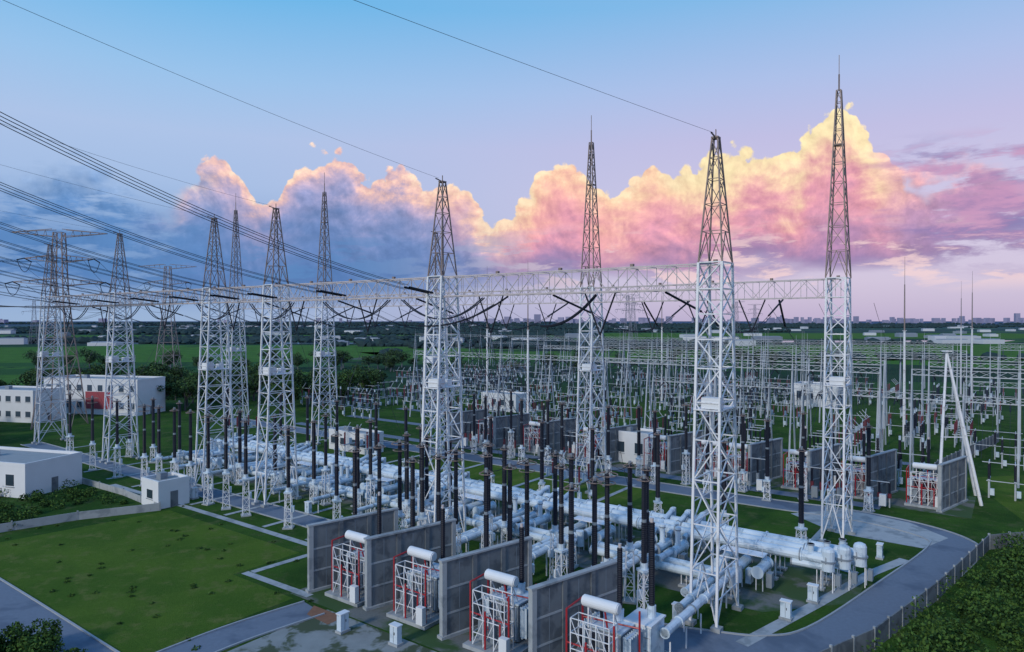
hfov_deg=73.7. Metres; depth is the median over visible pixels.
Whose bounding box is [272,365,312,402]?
broadleaf tree
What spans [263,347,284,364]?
broadleaf tree
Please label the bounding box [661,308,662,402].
lightning rod mast
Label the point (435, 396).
live tank circuit breaker
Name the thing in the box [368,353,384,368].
broadleaf tree
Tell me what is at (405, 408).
bushing post
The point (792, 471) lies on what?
shunt reactor
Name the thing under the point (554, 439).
concrete fire wall
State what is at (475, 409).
pantograph switch
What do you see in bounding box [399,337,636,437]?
substation portal frame
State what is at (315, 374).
broadleaf tree
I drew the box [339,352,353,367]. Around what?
broadleaf tree
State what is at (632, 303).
transmission tower
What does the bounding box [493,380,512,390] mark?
live tank circuit breaker
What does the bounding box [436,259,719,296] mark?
lattice gantry beam
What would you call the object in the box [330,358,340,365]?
broadleaf tree
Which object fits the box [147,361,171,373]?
broadleaf tree
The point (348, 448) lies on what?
walls
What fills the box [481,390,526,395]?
roof parapet
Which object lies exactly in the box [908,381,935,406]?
live tank circuit breaker
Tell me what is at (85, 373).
broadleaf tree
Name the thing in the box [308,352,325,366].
broadleaf tree
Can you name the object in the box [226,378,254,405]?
broadleaf tree
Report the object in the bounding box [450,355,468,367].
broadleaf tree
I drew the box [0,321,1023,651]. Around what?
ground
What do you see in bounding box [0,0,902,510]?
overhead conductor
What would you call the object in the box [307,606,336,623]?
bare soil
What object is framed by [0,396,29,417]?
windows
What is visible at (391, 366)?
broadleaf tree
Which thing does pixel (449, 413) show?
bushing post
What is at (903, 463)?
service road
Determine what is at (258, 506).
cable trench cover
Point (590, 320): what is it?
gantry tower with lightning mast
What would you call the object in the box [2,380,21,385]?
broadleaf tree
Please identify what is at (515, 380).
live tank circuit breaker
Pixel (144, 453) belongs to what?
insulator post with corona ring
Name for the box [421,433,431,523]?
insulator post
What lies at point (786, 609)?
marshalling kiosk
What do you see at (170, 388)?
broadleaf tree
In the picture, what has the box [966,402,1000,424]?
disconnect switch
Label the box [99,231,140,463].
gantry tower
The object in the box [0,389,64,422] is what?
walls
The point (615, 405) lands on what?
disconnect switch
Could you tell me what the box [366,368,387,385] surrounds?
broadleaf tree
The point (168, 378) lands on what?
broadleaf tree
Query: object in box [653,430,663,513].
bushing post
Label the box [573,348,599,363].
broadleaf tree
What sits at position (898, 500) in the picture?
gravel bed
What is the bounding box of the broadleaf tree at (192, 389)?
[178,382,203,410]
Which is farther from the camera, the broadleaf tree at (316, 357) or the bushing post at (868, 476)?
the broadleaf tree at (316, 357)
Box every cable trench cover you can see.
[84,461,149,471]
[107,467,174,478]
[190,488,260,504]
[224,497,293,514]
[262,507,335,526]
[512,472,558,486]
[597,484,635,501]
[695,501,721,518]
[811,516,837,540]
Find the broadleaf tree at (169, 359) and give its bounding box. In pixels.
[160,353,179,365]
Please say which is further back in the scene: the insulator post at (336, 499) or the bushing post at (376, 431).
the bushing post at (376, 431)
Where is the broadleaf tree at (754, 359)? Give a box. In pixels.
[746,355,759,370]
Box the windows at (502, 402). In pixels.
[483,398,513,405]
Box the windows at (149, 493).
[146,489,152,499]
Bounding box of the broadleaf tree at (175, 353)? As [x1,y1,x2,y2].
[163,350,182,366]
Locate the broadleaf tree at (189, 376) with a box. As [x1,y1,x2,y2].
[181,369,205,381]
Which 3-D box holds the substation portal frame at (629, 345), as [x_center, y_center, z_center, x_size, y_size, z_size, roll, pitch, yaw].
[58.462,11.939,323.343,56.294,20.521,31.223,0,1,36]
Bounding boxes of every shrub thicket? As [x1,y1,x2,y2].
[0,478,128,530]
[858,528,1023,651]
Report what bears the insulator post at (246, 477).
on the ground at (992, 515)
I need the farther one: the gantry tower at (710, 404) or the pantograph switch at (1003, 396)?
the pantograph switch at (1003, 396)
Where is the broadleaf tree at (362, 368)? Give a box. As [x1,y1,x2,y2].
[351,364,372,379]
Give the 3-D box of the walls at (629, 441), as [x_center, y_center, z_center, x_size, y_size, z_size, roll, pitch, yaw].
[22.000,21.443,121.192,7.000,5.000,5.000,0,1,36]
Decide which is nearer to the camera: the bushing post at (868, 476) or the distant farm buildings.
the bushing post at (868, 476)
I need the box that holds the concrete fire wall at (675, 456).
[666,430,703,473]
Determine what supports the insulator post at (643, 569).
on the gravel bed at (791, 582)
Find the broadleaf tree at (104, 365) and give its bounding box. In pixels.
[97,362,124,375]
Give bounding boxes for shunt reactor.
[325,492,381,606]
[386,504,444,630]
[463,523,527,651]
[477,400,499,445]
[522,403,544,453]
[565,543,642,651]
[577,408,601,461]
[642,414,666,471]
[695,419,721,478]
[726,421,747,482]
[781,426,806,490]
[841,431,875,500]
[904,437,937,509]
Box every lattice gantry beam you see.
[46,291,125,307]
[116,286,219,305]
[208,283,282,302]
[232,295,327,308]
[269,274,448,301]
[320,291,439,307]
[432,286,594,305]
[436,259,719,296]
[587,275,840,302]
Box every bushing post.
[124,395,131,456]
[148,397,158,462]
[174,401,183,469]
[204,404,213,476]
[226,389,230,438]
[234,409,245,484]
[256,389,261,440]
[269,413,280,493]
[277,394,283,444]
[304,395,310,448]
[309,419,319,503]
[334,398,340,455]
[353,425,362,513]
[372,401,378,460]
[400,431,410,527]
[402,406,409,467]
[443,411,447,474]
[445,437,453,519]
[449,392,451,438]
[471,392,477,453]
[481,394,487,457]
[487,414,494,482]
[500,445,508,542]
[518,398,524,463]
[537,419,545,490]
[544,398,551,464]
[558,401,565,469]
[563,453,578,569]
[589,425,595,500]
[604,404,612,475]
[634,404,641,476]
[639,464,651,589]
[649,408,657,484]
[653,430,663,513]
[702,413,709,492]
[720,438,728,524]
[737,412,747,492]
[762,417,772,501]
[795,446,807,539]
[825,425,836,511]
[862,423,874,512]
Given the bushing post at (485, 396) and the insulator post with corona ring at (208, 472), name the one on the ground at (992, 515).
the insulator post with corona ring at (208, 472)
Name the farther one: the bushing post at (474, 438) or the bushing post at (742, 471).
the bushing post at (474, 438)
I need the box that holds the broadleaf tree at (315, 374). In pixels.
[306,366,326,378]
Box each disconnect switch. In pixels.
[346,387,369,405]
[360,385,379,399]
[371,388,395,404]
[376,381,399,397]
[408,381,427,397]
[457,377,470,393]
[459,389,482,407]
[476,383,497,399]
[479,379,497,389]
[480,369,496,378]
[491,408,512,416]
[497,367,512,378]
[509,364,520,375]
[516,366,530,376]
[526,372,543,384]
[539,374,559,388]
[540,382,560,398]
[545,407,570,419]
[554,394,576,414]
[557,369,571,381]
[557,401,586,423]
[569,381,589,395]
[600,396,626,416]
[641,380,663,395]
[648,392,674,410]
[655,388,675,406]
[671,410,703,433]
[672,395,691,413]
[692,384,706,397]
[723,400,751,419]
[724,407,741,432]
[728,388,752,404]
[737,406,768,427]
[738,398,767,418]
[746,425,770,443]
[763,387,788,404]
[776,392,796,412]
[807,430,829,449]
[852,382,873,398]
[899,398,932,417]
[932,407,969,430]
[944,413,961,441]
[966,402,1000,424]
[969,428,1022,461]
[973,382,995,398]
[982,459,1023,500]
[997,437,1023,469]
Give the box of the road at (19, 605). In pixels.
[0,577,119,651]
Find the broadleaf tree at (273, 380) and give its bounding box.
[263,375,281,394]
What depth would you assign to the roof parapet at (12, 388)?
172.49 m
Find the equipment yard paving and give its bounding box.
[291,586,477,651]
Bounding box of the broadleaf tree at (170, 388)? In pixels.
[157,382,182,410]
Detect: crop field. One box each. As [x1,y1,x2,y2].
[0,347,422,362]
[0,372,334,384]
[27,335,454,337]
[397,350,703,360]
[603,333,1023,338]
[712,345,1023,359]
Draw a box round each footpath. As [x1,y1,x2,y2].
[111,484,306,545]
[241,571,312,596]
[251,554,306,572]
[736,558,908,645]
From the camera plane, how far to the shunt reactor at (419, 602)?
57.30 m
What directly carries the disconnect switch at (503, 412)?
on the lawn at (785, 456)
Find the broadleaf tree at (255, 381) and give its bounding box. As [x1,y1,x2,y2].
[243,371,267,400]
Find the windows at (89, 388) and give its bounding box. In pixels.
[48,384,133,409]
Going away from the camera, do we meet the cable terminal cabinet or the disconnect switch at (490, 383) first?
the cable terminal cabinet
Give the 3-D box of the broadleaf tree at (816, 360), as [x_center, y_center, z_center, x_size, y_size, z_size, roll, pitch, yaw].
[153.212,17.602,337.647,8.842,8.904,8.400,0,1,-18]
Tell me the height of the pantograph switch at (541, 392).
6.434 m
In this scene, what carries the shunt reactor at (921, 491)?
on the gravel bed at (898, 500)
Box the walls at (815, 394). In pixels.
[794,385,842,407]
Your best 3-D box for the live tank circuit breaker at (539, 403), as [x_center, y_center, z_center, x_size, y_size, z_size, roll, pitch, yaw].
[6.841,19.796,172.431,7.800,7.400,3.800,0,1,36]
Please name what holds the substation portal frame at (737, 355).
on the ground at (992, 515)
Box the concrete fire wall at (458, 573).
[437,536,532,640]
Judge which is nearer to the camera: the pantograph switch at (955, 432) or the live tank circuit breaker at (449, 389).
the pantograph switch at (955, 432)
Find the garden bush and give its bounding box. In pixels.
[0,618,87,651]
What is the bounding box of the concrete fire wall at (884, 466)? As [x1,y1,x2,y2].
[865,449,897,501]
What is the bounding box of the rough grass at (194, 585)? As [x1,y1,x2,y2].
[5,504,1023,651]
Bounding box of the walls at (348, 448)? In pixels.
[329,431,383,454]
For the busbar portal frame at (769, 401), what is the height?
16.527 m
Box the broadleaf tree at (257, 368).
[245,362,268,392]
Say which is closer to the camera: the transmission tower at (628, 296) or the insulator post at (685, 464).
the insulator post at (685, 464)
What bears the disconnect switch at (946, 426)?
on the ground at (992, 515)
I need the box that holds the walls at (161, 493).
[141,480,188,508]
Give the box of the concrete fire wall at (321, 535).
[305,507,398,593]
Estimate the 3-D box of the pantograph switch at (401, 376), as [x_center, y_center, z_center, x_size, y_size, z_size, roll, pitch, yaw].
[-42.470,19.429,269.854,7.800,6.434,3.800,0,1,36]
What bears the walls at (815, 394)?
on the ground at (992, 515)
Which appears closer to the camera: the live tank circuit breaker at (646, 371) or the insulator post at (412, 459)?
the insulator post at (412, 459)
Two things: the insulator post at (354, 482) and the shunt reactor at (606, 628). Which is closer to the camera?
the shunt reactor at (606, 628)
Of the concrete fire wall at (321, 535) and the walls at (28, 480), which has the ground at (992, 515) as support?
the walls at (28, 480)
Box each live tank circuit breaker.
[327,386,352,415]
[353,388,379,417]
[402,382,428,409]
[407,369,422,388]
[427,389,445,402]
[436,377,455,396]
[440,395,464,415]
[462,370,480,391]
[462,378,481,401]
[470,368,485,388]
[488,370,504,389]
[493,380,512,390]
[498,368,516,388]
[504,375,523,391]
[514,378,536,403]
[524,389,552,419]
[538,363,554,380]
[548,358,560,372]
[568,379,587,403]
[584,381,602,406]
[593,388,612,416]
[605,376,624,398]
[615,379,638,404]
[616,366,634,385]
[639,361,655,378]
[646,415,684,443]
[666,395,698,427]
[685,363,693,380]
[685,373,705,395]
[700,385,726,400]
[709,410,743,444]
[715,405,752,441]
[731,377,753,402]
[736,386,763,413]
[744,383,770,411]
[753,376,776,401]
[796,382,815,408]
[871,434,926,485]
[903,408,926,450]
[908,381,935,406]
[930,383,947,410]
[967,383,978,411]
[979,387,995,415]
[984,379,999,402]
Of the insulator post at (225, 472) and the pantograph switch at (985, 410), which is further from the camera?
the pantograph switch at (985, 410)
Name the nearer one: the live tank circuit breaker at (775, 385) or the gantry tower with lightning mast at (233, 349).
the gantry tower with lightning mast at (233, 349)
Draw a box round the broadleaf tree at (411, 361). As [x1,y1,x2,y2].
[407,358,419,364]
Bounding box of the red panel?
[85,391,111,408]
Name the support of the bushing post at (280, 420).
on the ground at (992, 515)
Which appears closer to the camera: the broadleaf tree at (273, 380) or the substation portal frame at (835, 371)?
the substation portal frame at (835, 371)
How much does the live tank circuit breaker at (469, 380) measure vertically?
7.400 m
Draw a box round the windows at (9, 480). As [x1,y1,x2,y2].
[4,474,13,487]
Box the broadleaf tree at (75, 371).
[62,367,92,374]
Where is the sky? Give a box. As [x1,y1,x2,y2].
[0,0,1023,320]
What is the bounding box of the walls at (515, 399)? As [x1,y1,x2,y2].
[481,394,526,412]
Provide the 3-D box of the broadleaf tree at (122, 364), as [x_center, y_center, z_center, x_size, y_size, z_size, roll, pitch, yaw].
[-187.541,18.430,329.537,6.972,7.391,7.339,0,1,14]
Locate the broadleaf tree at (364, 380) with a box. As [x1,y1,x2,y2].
[352,367,383,400]
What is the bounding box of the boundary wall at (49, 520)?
[0,502,159,532]
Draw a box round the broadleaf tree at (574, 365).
[567,359,580,372]
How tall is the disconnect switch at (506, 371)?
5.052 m
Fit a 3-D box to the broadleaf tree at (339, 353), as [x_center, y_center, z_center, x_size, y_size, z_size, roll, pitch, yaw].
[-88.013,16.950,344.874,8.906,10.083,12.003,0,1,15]
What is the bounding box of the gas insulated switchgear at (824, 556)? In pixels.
[151,434,873,651]
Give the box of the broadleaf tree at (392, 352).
[376,348,401,370]
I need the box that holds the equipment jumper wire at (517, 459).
[351,433,632,484]
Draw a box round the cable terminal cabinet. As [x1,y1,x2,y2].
[623,517,665,651]
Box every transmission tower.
[5,228,111,429]
[22,299,45,344]
[137,264,197,367]
[615,294,640,350]
[622,297,642,343]
[729,301,742,338]
[747,304,762,336]
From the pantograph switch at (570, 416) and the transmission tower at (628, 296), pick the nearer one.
the pantograph switch at (570, 416)
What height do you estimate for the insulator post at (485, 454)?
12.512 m
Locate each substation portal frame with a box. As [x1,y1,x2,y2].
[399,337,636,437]
[413,331,504,366]
[478,335,569,368]
[508,331,629,377]
[537,340,731,409]
[575,336,689,372]
[582,341,882,459]
[592,337,754,400]
[617,334,761,389]
[623,343,886,447]
[670,335,805,380]
[707,337,957,431]
[746,337,966,416]
[763,333,953,400]
[800,332,970,387]
[909,369,1023,487]
[921,348,1023,432]
[927,345,1023,461]
[989,347,1023,404]
[999,343,1023,392]
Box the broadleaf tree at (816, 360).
[812,353,828,369]
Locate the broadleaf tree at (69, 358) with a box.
[59,355,75,367]
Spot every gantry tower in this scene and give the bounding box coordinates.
[31,244,68,444]
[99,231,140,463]
[192,215,236,490]
[251,206,301,507]
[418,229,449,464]
[419,175,465,532]
[685,129,743,633]
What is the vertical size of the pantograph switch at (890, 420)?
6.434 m
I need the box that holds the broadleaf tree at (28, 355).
[22,350,47,367]
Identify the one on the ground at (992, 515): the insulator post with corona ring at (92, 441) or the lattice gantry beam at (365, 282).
the insulator post with corona ring at (92, 441)
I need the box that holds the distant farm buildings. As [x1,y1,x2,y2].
[0,325,1023,345]
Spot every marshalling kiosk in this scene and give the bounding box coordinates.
[190,487,198,499]
[304,501,312,514]
[335,609,350,634]
[388,621,403,647]
[671,601,679,620]
[779,598,792,621]
[806,582,819,603]
[875,542,883,559]
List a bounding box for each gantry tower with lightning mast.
[221,203,249,425]
[309,172,338,444]
[574,115,605,493]
[817,55,856,544]
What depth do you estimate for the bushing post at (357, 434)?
87.85 m
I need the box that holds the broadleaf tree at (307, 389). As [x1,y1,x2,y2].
[301,378,311,400]
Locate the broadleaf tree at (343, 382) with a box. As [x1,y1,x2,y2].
[321,368,360,409]
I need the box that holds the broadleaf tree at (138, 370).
[124,363,160,375]
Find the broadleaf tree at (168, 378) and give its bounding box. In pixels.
[145,367,176,391]
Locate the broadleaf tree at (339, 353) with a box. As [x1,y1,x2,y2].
[331,350,349,369]
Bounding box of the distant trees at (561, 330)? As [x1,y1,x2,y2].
[0,321,1023,360]
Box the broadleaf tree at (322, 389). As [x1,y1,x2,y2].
[308,369,339,407]
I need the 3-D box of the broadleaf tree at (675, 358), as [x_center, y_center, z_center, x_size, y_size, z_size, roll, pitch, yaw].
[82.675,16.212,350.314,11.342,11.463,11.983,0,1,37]
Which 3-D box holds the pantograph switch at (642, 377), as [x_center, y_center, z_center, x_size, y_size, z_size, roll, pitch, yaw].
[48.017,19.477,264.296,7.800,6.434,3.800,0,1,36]
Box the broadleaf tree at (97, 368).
[86,362,118,374]
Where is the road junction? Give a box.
[791,509,946,547]
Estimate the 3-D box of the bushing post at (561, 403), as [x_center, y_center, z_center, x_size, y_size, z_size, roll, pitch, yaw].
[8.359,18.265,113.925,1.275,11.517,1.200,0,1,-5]
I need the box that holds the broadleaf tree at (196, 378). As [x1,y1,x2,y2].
[187,377,209,402]
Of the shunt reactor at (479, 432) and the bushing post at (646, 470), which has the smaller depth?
the bushing post at (646, 470)
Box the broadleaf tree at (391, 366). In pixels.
[384,360,394,371]
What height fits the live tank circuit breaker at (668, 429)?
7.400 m
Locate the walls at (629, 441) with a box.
[619,434,652,464]
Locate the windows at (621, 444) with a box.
[618,441,642,455]
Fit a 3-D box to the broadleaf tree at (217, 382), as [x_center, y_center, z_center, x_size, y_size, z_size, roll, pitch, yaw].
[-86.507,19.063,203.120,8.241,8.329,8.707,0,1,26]
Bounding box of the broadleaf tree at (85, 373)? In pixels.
[74,371,108,374]
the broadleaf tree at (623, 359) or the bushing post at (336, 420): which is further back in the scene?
the broadleaf tree at (623, 359)
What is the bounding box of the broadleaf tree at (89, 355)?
[74,347,103,369]
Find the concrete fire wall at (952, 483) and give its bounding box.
[936,455,967,512]
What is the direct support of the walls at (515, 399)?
on the ground at (992, 515)
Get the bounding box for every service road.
[20,442,330,527]
[210,434,231,438]
[296,422,880,508]
[348,415,897,483]
[398,408,911,464]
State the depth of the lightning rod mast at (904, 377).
139.92 m
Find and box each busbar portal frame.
[490,342,548,367]
[536,339,625,378]
[563,357,691,404]
[646,364,841,443]
[799,374,1023,455]
[964,381,1023,432]
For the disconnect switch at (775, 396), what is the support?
on the ground at (992, 515)
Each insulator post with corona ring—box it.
[86,396,97,470]
[137,403,150,486]
[201,413,214,505]
[280,425,295,529]
[391,439,408,528]
[446,448,464,554]
[517,458,536,572]
[596,469,617,562]
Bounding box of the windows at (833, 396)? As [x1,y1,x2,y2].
[796,390,834,399]
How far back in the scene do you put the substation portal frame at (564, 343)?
296.40 m
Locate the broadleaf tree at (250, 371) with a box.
[237,365,267,398]
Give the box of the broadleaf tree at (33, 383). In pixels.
[27,377,43,385]
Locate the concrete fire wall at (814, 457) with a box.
[807,443,840,493]
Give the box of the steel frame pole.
[939,350,982,505]
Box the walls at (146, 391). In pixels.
[44,378,164,415]
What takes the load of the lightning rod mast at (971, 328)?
on the ground at (992, 515)
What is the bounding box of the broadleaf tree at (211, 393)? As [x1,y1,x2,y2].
[200,385,221,407]
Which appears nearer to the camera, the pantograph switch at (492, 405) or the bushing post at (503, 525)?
the bushing post at (503, 525)
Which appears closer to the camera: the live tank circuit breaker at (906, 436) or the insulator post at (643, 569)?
the insulator post at (643, 569)
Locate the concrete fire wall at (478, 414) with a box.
[450,409,487,442]
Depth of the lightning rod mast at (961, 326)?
227.91 m
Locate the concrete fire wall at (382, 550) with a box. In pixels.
[363,518,456,610]
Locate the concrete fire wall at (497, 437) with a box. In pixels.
[492,413,530,448]
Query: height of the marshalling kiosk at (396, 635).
1.580 m
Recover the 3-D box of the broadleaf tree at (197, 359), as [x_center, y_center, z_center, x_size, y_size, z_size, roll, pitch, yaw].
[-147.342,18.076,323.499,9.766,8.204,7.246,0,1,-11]
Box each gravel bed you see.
[163,451,863,611]
[439,440,975,517]
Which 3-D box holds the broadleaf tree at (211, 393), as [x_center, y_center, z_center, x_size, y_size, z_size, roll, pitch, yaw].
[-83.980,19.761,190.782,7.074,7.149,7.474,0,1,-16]
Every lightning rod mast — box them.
[486,290,487,408]
[527,295,528,412]
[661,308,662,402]
[901,281,905,441]
[958,298,962,394]
[969,271,973,413]
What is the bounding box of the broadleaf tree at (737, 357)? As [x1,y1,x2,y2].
[730,347,749,365]
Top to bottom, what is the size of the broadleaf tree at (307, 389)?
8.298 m
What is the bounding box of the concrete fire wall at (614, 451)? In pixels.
[601,424,636,464]
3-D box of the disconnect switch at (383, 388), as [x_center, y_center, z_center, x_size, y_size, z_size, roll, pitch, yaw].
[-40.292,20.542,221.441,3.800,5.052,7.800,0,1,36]
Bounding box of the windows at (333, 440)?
[331,436,364,447]
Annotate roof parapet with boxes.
[0,385,62,392]
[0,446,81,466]
[43,374,164,380]
[141,471,189,485]
[329,426,383,436]
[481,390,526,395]
[618,426,660,436]
[794,381,833,386]
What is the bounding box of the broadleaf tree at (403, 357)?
[396,350,410,367]
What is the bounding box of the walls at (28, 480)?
[0,455,81,498]
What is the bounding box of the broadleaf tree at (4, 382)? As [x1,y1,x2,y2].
[0,379,7,385]
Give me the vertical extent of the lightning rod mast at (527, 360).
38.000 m
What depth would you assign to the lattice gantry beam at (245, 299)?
98.01 m
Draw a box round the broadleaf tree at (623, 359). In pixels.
[615,355,633,366]
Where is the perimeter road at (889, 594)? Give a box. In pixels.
[222,418,977,651]
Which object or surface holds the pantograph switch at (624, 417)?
on the ground at (992, 515)
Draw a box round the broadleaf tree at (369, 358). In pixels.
[361,355,377,366]
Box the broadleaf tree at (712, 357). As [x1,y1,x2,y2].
[703,353,718,367]
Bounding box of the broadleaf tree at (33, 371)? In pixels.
[16,368,58,385]
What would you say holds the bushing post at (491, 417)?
on the ground at (992, 515)
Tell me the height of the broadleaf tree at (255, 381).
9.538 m
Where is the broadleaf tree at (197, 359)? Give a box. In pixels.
[192,356,209,368]
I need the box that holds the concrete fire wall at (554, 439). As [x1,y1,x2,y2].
[543,417,578,454]
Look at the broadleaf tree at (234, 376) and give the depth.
213.87 m
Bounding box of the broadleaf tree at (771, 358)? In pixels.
[761,351,781,367]
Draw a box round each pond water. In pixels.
[32,342,355,343]
[766,340,1013,341]
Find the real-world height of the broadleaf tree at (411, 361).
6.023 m
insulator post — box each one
[65,392,73,450]
[112,399,122,478]
[154,405,163,473]
[169,407,178,472]
[185,409,195,499]
[221,414,231,509]
[240,418,251,516]
[320,412,331,505]
[331,431,342,518]
[348,446,360,514]
[365,418,375,512]
[373,442,385,509]
[406,456,418,526]
[416,424,425,525]
[416,442,427,524]
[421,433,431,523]
[432,453,444,521]
[479,468,493,547]
[480,451,492,547]
[483,441,494,545]
[503,462,516,541]
[507,389,515,458]
[547,450,561,580]
[554,462,567,577]
[563,482,578,573]
[585,395,592,470]
[587,476,601,565]
[622,461,636,604]
[636,474,651,609]
[680,402,691,485]
[797,410,808,500]
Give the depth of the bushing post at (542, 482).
92.93 m
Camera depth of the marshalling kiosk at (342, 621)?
54.52 m
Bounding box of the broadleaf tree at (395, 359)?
[386,355,402,371]
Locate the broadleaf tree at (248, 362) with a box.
[237,358,253,366]
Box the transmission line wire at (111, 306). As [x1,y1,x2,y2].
[0,260,206,319]
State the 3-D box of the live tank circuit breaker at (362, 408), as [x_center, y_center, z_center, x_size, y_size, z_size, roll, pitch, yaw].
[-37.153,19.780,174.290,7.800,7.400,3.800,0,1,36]
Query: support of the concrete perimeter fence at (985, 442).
on the ground at (992, 515)
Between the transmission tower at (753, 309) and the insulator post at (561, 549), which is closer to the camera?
the insulator post at (561, 549)
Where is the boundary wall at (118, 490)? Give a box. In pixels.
[82,478,160,510]
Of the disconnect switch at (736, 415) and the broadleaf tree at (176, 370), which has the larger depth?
the broadleaf tree at (176, 370)
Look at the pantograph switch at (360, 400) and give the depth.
186.76 m
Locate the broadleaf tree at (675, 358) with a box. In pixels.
[664,347,684,368]
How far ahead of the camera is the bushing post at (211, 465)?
109.08 m
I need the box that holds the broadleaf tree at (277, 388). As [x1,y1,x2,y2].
[270,376,304,407]
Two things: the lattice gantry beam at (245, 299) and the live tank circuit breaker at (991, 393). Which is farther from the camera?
the live tank circuit breaker at (991, 393)
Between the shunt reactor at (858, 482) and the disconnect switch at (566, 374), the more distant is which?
the disconnect switch at (566, 374)
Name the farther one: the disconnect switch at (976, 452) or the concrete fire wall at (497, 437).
the concrete fire wall at (497, 437)
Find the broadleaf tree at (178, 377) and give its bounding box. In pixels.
[174,374,187,383]
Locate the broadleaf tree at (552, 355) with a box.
[542,353,558,365]
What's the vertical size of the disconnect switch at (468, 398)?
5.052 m
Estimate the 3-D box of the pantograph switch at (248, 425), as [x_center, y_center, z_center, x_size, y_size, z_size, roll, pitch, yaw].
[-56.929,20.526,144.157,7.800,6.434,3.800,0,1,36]
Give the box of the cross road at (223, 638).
[156,600,324,651]
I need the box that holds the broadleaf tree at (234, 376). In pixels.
[211,366,240,395]
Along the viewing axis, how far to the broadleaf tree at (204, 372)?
225.00 m
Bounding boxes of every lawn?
[0,510,298,651]
[395,456,653,504]
[532,426,798,467]
[967,475,1023,520]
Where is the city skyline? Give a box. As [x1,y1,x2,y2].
[0,313,1023,323]
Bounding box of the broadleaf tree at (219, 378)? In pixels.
[197,369,228,401]
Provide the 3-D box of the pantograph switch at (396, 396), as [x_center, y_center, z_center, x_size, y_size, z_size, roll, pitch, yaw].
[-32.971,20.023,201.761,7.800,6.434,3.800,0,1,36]
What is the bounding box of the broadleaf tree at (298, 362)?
[289,352,309,369]
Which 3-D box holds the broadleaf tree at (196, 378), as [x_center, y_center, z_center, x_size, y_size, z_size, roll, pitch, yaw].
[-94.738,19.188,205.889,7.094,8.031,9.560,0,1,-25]
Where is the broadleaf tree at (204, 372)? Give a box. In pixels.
[194,370,214,378]
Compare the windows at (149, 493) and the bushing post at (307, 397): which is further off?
the bushing post at (307, 397)
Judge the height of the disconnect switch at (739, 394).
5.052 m
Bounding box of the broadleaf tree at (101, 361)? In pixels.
[97,356,105,363]
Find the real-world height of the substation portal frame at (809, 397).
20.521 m
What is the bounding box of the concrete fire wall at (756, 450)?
[747,437,782,485]
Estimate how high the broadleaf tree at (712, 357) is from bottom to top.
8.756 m
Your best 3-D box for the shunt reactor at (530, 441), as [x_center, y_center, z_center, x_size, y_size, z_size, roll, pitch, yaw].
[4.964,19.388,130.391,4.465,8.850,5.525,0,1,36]
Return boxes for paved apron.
[228,609,435,651]
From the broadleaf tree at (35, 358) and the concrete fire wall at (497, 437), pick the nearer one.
the concrete fire wall at (497, 437)
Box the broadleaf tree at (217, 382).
[205,377,236,403]
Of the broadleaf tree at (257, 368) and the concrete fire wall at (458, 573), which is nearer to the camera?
the concrete fire wall at (458, 573)
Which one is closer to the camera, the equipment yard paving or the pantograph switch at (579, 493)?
the equipment yard paving
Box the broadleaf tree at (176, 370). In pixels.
[169,364,189,381]
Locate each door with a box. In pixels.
[52,476,57,491]
[170,490,177,506]
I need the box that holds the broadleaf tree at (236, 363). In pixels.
[230,359,240,367]
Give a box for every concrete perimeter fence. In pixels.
[819,531,1023,651]
[923,433,998,476]
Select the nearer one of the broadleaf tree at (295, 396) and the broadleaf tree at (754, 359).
the broadleaf tree at (295, 396)
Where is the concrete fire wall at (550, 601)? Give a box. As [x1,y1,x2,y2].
[527,558,616,651]
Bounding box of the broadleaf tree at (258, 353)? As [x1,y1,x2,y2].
[257,350,274,366]
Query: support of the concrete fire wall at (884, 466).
on the gravel bed at (898, 500)
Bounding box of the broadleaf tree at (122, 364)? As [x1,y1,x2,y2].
[118,359,131,370]
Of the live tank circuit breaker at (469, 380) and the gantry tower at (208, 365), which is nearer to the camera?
the gantry tower at (208, 365)
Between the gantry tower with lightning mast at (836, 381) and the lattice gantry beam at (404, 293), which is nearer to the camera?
the gantry tower with lightning mast at (836, 381)
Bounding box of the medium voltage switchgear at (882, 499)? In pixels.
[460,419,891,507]
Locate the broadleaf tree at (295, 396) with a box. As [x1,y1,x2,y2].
[276,384,302,407]
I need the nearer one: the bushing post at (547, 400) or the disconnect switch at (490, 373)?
the bushing post at (547, 400)
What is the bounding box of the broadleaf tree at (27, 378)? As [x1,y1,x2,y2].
[24,367,56,385]
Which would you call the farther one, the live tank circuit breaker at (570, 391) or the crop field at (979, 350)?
the crop field at (979, 350)
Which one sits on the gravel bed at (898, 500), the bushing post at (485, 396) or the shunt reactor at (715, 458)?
the shunt reactor at (715, 458)
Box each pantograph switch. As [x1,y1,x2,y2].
[228,407,257,436]
[300,386,318,405]
[342,422,379,459]
[351,387,373,411]
[389,382,411,405]
[396,367,412,382]
[404,379,426,398]
[421,394,443,417]
[433,395,458,412]
[462,398,489,424]
[464,363,477,376]
[477,393,501,416]
[518,395,543,419]
[530,381,551,399]
[531,410,559,428]
[538,449,589,498]
[557,388,582,410]
[567,402,596,429]
[595,405,618,427]
[612,399,642,427]
[627,369,644,384]
[643,409,667,440]
[648,375,665,392]
[665,381,687,399]
[679,371,690,387]
[689,398,716,424]
[745,369,757,382]
[766,376,789,391]
[769,400,800,427]
[833,410,870,434]
[838,419,865,455]
[842,417,884,450]
[846,373,868,390]
[848,410,873,442]
[855,383,882,404]
[887,383,901,398]
[888,406,926,438]
[899,404,937,434]
[925,399,960,424]
[952,414,976,446]
[969,393,1002,420]
[990,383,1017,403]
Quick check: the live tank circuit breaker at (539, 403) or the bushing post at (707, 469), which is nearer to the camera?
the bushing post at (707, 469)
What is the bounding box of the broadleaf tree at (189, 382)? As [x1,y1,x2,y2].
[177,379,197,406]
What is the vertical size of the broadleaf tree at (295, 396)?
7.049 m
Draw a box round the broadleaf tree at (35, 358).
[31,353,52,366]

